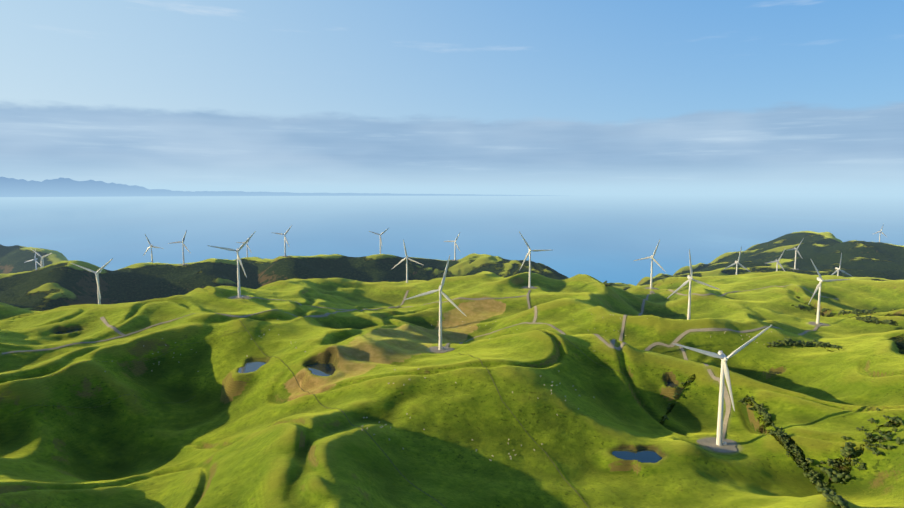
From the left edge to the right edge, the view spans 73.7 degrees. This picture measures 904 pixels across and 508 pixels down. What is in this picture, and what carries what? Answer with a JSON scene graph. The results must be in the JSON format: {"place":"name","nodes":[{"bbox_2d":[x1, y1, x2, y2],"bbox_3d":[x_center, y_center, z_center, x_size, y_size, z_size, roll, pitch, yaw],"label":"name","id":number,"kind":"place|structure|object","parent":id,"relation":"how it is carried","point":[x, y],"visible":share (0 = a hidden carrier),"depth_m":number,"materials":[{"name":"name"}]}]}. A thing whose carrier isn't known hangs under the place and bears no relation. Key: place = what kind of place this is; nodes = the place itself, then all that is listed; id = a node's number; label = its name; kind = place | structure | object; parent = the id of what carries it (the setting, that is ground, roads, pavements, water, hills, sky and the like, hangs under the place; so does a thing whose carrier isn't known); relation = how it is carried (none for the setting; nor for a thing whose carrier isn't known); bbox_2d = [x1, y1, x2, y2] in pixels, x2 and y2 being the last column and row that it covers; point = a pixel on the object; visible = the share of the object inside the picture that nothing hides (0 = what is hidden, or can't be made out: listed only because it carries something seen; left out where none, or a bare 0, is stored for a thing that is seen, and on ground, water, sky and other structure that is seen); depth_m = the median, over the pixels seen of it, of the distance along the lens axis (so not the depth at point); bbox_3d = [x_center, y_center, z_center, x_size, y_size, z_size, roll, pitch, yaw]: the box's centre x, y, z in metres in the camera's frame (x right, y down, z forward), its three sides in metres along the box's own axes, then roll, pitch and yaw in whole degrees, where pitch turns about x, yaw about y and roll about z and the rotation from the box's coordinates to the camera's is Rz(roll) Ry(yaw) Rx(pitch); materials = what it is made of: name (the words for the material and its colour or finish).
{"place":"outdoors","nodes":[
{"label":"outdoors","id":0,"kind":"place"},
{"bbox_2d":[55,329,84,333],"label":"pond water","id":1,"kind":"structure","parent":0,"point":[65,332],"depth_m":729.40,"materials":[{"name":"blue liquid"}]},
{"bbox_2d":[238,361,265,372],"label":"pond water","id":2,"kind":"structure","parent":0,"point":[250,366],"depth_m":622.58,"materials":[{"name":"blue liquid"}]},
{"bbox_2d":[0,177,554,196],"bbox_3d":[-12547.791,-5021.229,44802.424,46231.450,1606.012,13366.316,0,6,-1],"label":"mountains","id":3,"kind":"structure","parent":0,"point":[58,187],"depth_m":44801.63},
{"bbox_2d":[306,363,335,375],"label":"pond water","id":4,"kind":"structure","parent":0,"point":[325,369],"depth_m":574.32,"materials":[{"name":"blue liquid"}]},
{"bbox_2d":[2,256,832,452],"bbox_3d":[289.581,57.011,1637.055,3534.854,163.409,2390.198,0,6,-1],"label":"gravel roads","id":5,"kind":"structure","parent":0,"point":[710,443],"depth_m":729.01,"materials":[{"name":"grey gravel"}]},
{"bbox_2d":[71,258,112,303],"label":"wind turbine","id":6,"kind":"object","parent":5,"relation":"on","point":[97,280],"visible":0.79,"depth_m":940.08,"materials":[{"name":"white metal"}]},
{"bbox_2d":[168,230,189,263],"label":"wind turbine","id":7,"kind":"object","parent":5,"relation":"on","point":[183,244],"visible":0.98,"depth_m":1783.85,"materials":[{"name":"white metal"}]},
{"bbox_2d":[207,231,255,296],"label":"wind turbine","id":8,"kind":"object","parent":5,"relation":"on","point":[238,261],"visible":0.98,"depth_m":870.19,"materials":[{"name":"white metal"}]},
{"bbox_2d":[271,225,291,255],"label":"wind turbine","id":9,"kind":"object","parent":5,"relation":"on","point":[285,240],"visible":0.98,"depth_m":1869.65,"materials":[{"name":"white metal"}]},
{"bbox_2d":[392,239,422,282],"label":"wind turbine","id":10,"kind":"object","parent":5,"relation":"on","point":[406,258],"visible":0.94,"depth_m":1280.12,"materials":[{"name":"white metal"}]},
{"bbox_2d":[404,255,466,349],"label":"wind turbine","id":11,"kind":"object","parent":5,"relation":"on","point":[440,306],"visible":0.96,"depth_m":661.28,"materials":[{"name":"white metal"}]},
{"bbox_2d":[519,232,549,287],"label":"wind turbine","id":12,"kind":"object","parent":5,"relation":"on","point":[529,254],"visible":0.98,"depth_m":1076.38,"materials":[{"name":"white metal"}]},
{"bbox_2d":[634,240,664,287],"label":"wind turbine","id":13,"kind":"object","parent":5,"relation":"on","point":[652,258],"visible":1,"depth_m":1271.76,"materials":[{"name":"white metal"}]},
{"bbox_2d":[667,249,720,319],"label":"wind turbine","id":14,"kind":"object","parent":5,"relation":"on","point":[689,277],"visible":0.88,"depth_m":794.76,"materials":[{"name":"white metal"}]},
{"bbox_2d":[673,325,771,445],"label":"wind turbine","id":15,"kind":"object","parent":5,"relation":"on","point":[721,355],"visible":0.98,"depth_m":449.01,"materials":[{"name":"white metal"}]},
{"bbox_2d":[723,246,749,274],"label":"wind turbine","id":16,"kind":"object","parent":5,"relation":"on","point":[737,263],"visible":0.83,"depth_m":1469.04,"materials":[{"name":"white metal"}]},
{"bbox_2d":[765,249,784,270],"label":"wind turbine","id":17,"kind":"object","parent":5,"relation":"on","point":[777,261],"visible":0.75,"depth_m":1739.58,"materials":[{"name":"white metal"}]},
{"bbox_2d":[786,238,803,268],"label":"wind turbine","id":18,"kind":"object","parent":5,"relation":"on","point":[795,249],"visible":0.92,"depth_m":1987.35,"materials":[{"name":"white metal"}]},
{"bbox_2d":[808,260,849,323],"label":"wind turbine","id":19,"kind":"object","parent":5,"relation":"on","point":[820,279],"visible":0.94,"depth_m":912.66,"materials":[{"name":"white metal"}]},
{"bbox_2d":[831,253,852,276],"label":"wind turbine","id":20,"kind":"object","parent":5,"relation":"on","point":[837,270],"visible":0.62,"depth_m":1425.73,"materials":[{"name":"white metal"}]},
{"bbox_2d":[0,231,903,507],"bbox_3d":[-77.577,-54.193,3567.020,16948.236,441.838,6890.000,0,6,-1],"label":"grassy hills","id":21,"kind":"structure","parent":0,"point":[270,433],"depth_m":549.27,"materials":[{"name":"green plant"}]},
{"bbox_2d":[24,249,41,269],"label":"wind turbine","id":22,"kind":"object","parent":21,"relation":"on","point":[35,259],"visible":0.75,"depth_m":2130.61,"materials":[{"name":"white metal"}]},
{"bbox_2d":[30,248,51,266],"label":"wind turbine","id":23,"kind":"object","parent":21,"relation":"on","point":[42,259],"visible":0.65,"depth_m":1736.45,"materials":[{"name":"white metal"}]},
{"bbox_2d":[143,235,163,262],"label":"wind turbine","id":24,"kind":"object","parent":21,"relation":"on","point":[151,246],"visible":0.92,"depth_m":1859.23,"materials":[{"name":"white metal"}]},
{"bbox_2d":[236,239,251,256],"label":"wind turbine","id":25,"kind":"object","parent":21,"relation":"on","point":[247,247],"visible":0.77,"depth_m":2321.39,"materials":[{"name":"white metal"}]},
{"bbox_2d":[15,313,626,507],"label":"fence lines","id":26,"kind":"object","parent":21,"relation":"on","point":[348,419],"visible":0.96,"depth_m":491.25,"materials":[{"name":"brown wood"}]},
{"bbox_2d":[369,228,388,253],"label":"wind turbine","id":27,"kind":"object","parent":21,"relation":"on","point":[380,238],"visible":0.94,"depth_m":2051.15,"materials":[{"name":"white metal"}]},
{"bbox_2d":[443,233,460,259],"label":"wind turbine","id":28,"kind":"object","parent":21,"relation":"on","point":[454,247],"visible":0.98,"depth_m":2159.32,"materials":[{"name":"white metal"}]},
{"bbox_2d":[151,314,771,460],"bbox_3d":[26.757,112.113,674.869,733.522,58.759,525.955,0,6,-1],"label":"sheep flock","id":29,"kind":"object","parent":21,"relation":"on","point":[455,382],"visible":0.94,"depth_m":494.57,"materials":[{"name":"beige fur"}]},
{"bbox_2d":[603,281,903,507],"bbox_3d":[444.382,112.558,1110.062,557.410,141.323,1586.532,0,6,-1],"label":"scrub bushes","id":30,"kind":"object","parent":21,"relation":"on","point":[830,494],"visible":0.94,"depth_m":427.06,"materials":[{"name":"green plant"}]},
{"bbox_2d":[0,193,903,285],"bbox_3d":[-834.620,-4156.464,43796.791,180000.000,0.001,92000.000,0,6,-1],"label":"sea water","id":31,"kind":"structure","parent":0,"point":[607,237],"depth_m":8795.87,"materials":[{"name":"blue liquid"}]},
{"bbox_2d":[0,0,903,192],"label":"sky","id":32,"kind":"structure","parent":0,"point":[293,96],"materials":[{"name":"blue"}]},
{"bbox_2d":[612,449,661,462],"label":"pond water","id":33,"kind":"structure","parent":0,"point":[646,456],"depth_m":428.43,"materials":[{"name":"blue liquid"}]},
{"bbox_2d":[666,382,677,387],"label":"pond water","id":34,"kind":"structure","parent":0,"point":[671,384],"depth_m":552.07,"materials":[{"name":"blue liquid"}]}
]}

